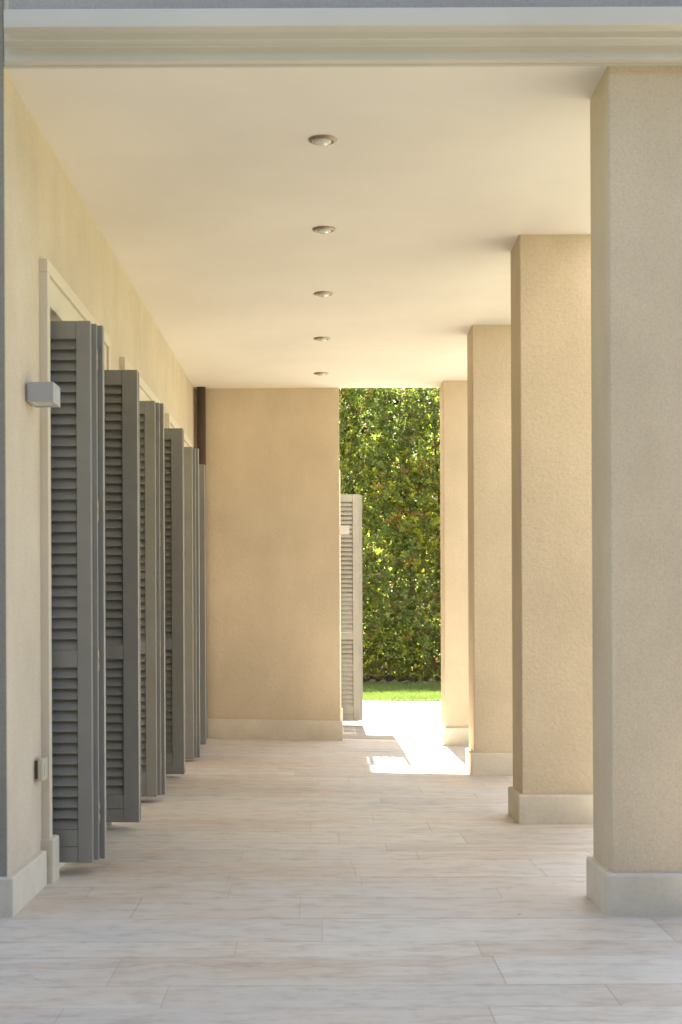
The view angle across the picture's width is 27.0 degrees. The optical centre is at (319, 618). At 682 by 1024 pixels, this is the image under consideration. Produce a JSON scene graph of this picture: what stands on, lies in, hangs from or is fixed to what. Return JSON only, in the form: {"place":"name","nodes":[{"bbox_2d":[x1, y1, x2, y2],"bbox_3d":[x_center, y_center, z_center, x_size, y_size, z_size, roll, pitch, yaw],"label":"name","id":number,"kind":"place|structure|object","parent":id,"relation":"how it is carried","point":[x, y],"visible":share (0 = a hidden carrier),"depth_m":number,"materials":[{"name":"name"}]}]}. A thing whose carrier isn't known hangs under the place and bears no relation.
{"place":"outdoors","nodes":[
{"label":"outdoors","id":0,"kind":"place"},
{"bbox_2d":[0,738,681,1023],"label":"floor","id":1,"kind":"structure","parent":0,"point":[343,881],"depth_m":5.27,"materials":[{"name":"beige tile"}]},
{"bbox_2d":[438,381,468,745],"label":"pillar","id":2,"kind":"structure","parent":1,"relation":"on","point":[453,728],"depth_m":12.24,"materials":[{"name":"paint"}]},
{"bbox_2d":[465,325,512,775],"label":"pillar","id":3,"kind":"structure","parent":1,"relation":"on","point":[489,751],"depth_m":9.91,"materials":[{"name":"paint"}]},
{"bbox_2d":[508,234,592,823],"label":"pillar","id":4,"kind":"structure","parent":1,"relation":"on","point":[551,488],"depth_m":7.58,"materials":[{"name":"paint"}]},
{"bbox_2d":[586,65,681,915],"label":"pillar","id":5,"kind":"structure","parent":1,"relation":"on","point":[634,865],"depth_m":5.25,"materials":[{"name":"paint"}]},
{"bbox_2d":[343,700,440,738],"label":"patio","id":6,"kind":"structure","parent":0,"point":[401,719],"depth_m":15.21,"materials":[{"name":"white stone"}]},
{"bbox_2d":[363,681,440,700],"bbox_3d":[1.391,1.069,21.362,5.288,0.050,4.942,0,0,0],"label":"grass","id":7,"kind":"structure","parent":0,"point":[386,691],"depth_m":20.91,"materials":[{"name":"green plant"}]},
{"bbox_2d":[363,676,440,683],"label":"soil","id":8,"kind":"structure","parent":0,"point":[391,678],"depth_m":24.96,"materials":[{"name":"brown soil"}]},
{"bbox_2d":[339,388,440,680],"bbox_3d":[1.395,-1.847,25.291,13.411,5.914,3.477,0,0,0],"label":"hedge","id":9,"kind":"object","parent":8,"relation":"on","point":[412,482],"visible":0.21,"depth_m":24.89,"materials":[{"name":"green plant"}]},
{"bbox_2d":[362,537,440,675],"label":"garden wall","id":10,"kind":"structure","parent":8,"relation":"on","point":[432,664],"depth_m":26.40,"materials":[{"name":"plant"}]},
{"bbox_3d":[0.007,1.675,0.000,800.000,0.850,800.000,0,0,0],"label":"ground","id":11,"kind":"structure","parent":0,"visible":0},
{"bbox_2d":[0,0,194,917],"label":"corridor wall","id":12,"kind":"structure","parent":11,"relation":"on","point":[59,261],"depth_m":5.75,"materials":[{"name":"paint"}]},
{"bbox_2d":[34,757,47,781],"bbox_3d":[-1.131,0.614,5.785,0.042,0.090,0.100,0,0,0],"label":"wall socket","id":13,"kind":"object","parent":12,"relation":"attached to","point":[40,769],"depth_m":5.75,"materials":[{"name":"plastic"}]},
{"bbox_2d":[25,382,59,407],"bbox_3d":[-1.102,-0.890,5.667,0.112,0.080,0.145,0,0,0],"label":"wall lamp","id":14,"kind":"object","parent":12,"relation":"attached to","point":[42,394],"visible":1,"depth_m":5.59,"materials":[{"name":"metal"}]},
{"bbox_2d":[50,321,105,862],"bbox_3d":[-1.129,-0.113,6.130,0.393,2.309,0.140,0,0,0],"label":"folding shutter","id":15,"kind":"object","parent":12,"relation":"attached to","point":[78,603],"visible":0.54,"depth_m":6.07,"materials":[{"name":"paint"}]},
{"bbox_2d":[104,370,140,821],"bbox_3d":[-1.118,-0.113,7.328,0.396,2.309,0.142,0,0,0],"label":"folding shutter","id":16,"kind":"object","parent":12,"relation":"attached to","point":[122,600],"visible":0.54,"depth_m":7.26,"materials":[{"name":"paint"}]},
{"bbox_2d":[139,401,165,796],"bbox_3d":[-1.111,-0.113,8.360,0.393,2.309,0.140,0,0,0],"label":"folding shutter","id":17,"kind":"object","parent":12,"relation":"attached to","point":[152,613],"visible":0.45,"depth_m":8.30,"materials":[{"name":"paint"}]},
{"bbox_2d":[164,428,184,773],"bbox_3d":[-1.100,-0.113,9.558,0.396,2.309,0.142,0,0,0],"label":"folding shutter","id":18,"kind":"object","parent":12,"relation":"attached to","point":[174,598],"visible":0.45,"depth_m":9.49,"materials":[{"name":"paint"}]},
{"bbox_2d":[184,447,199,758],"bbox_3d":[-1.093,-0.113,10.590,0.393,2.309,0.140,0,0,0],"label":"folding shutter","id":19,"kind":"object","parent":12,"relation":"attached to","point":[192,608],"visible":0.38,"depth_m":10.52,"materials":[{"name":"paint"}]},
{"bbox_2d":[199,464,206,744],"bbox_3d":[-1.134,-0.113,11.788,0.396,2.309,0.142,0,0,0],"label":"folding shutter","id":20,"kind":"object","parent":12,"relation":"attached to","point":[202,580],"visible":0.11,"depth_m":11.72,"materials":[{"name":"paint"}]},
{"bbox_2d":[4,0,681,388],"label":"portico roof","id":21,"kind":"structure","parent":12,"relation":"attached to","point":[212,184],"depth_m":6.24,"materials":[{"name":"paint"}]},
{"bbox_2d":[313,337,329,341],"bbox_3d":[0.019,-2.031,10.365,0.124,0.027,0.124,0,0,0],"label":"downlight","id":22,"kind":"object","parent":21,"relation":"attached to","point":[321,339],"visible":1,"depth_m":10.33,"materials":[{"name":"silver glass"}]},
{"bbox_2d":[314,372,328,375],"bbox_3d":[0.016,-2.031,11.840,0.124,0.027,0.124,0,0,0],"label":"downlight","id":23,"kind":"object","parent":21,"relation":"attached to","point":[320,373],"visible":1,"depth_m":11.81,"materials":[{"name":"silver glass"}]},
{"bbox_2d":[308,135,336,145],"bbox_3d":[0.015,-2.031,6.060,0.124,0.027,0.124,0,0,0],"label":"downlight","id":24,"kind":"object","parent":21,"relation":"attached to","point":[322,140],"visible":1,"depth_m":6.03,"materials":[{"name":"silver metal"}]},
{"bbox_2d":[314,291,332,296],"bbox_3d":[0.027,-2.031,8.930,0.124,0.027,0.124,0,0,0],"label":"downlight","id":25,"kind":"object","parent":21,"relation":"attached to","point":[323,293],"visible":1,"depth_m":8.90,"materials":[{"name":"silver glass"}]},
{"bbox_2d":[312,226,335,233],"bbox_3d":[0.025,-2.031,7.455,0.124,0.027,0.124,0,0,0],"label":"downlight","id":26,"kind":"object","parent":21,"relation":"attached to","point":[323,229],"visible":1,"depth_m":7.43,"materials":[{"name":"silver glass"}]},
{"bbox_2d":[194,388,342,739],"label":"house wing","id":27,"kind":"structure","parent":11,"relation":"on","point":[273,565],"depth_m":12.60,"materials":[{"name":"beige paint"}]},
{"bbox_2d":[197,387,206,696],"bbox_3d":[-1.034,-0.512,12.547,0.078,3.147,0.097,0,0,0],"label":"downpipe","id":28,"kind":"object","parent":27,"relation":"attached to","point":[201,419],"visible":0.34,"depth_m":12.51,"materials":[{"name":"brown metal"}]},
{"bbox_2d":[340,525,348,534],"bbox_3d":[0.236,-0.861,13.893,0.112,0.080,0.145,0,0,0],"label":"wall lamp","id":29,"kind":"object","parent":27,"relation":"attached to","point":[344,530],"visible":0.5,"depth_m":13.82,"materials":[{"name":"paint"}]},
{"bbox_2d":[340,494,362,720],"bbox_3d":[0.245,-0.107,14.530,0.393,2.309,0.140,0,0,0],"label":"folding shutter","id":30,"kind":"object","parent":27,"relation":"attached to","point":[351,625],"visible":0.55,"depth_m":14.47,"materials":[{"name":"paint"}]},
{"bbox_2d":[339,388,439,536],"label":"trees","id":31,"kind":"object","parent":11,"relation":"on","point":[362,432],"depth_m":35.95,"materials":[{"name":"green plant"}]}
]}

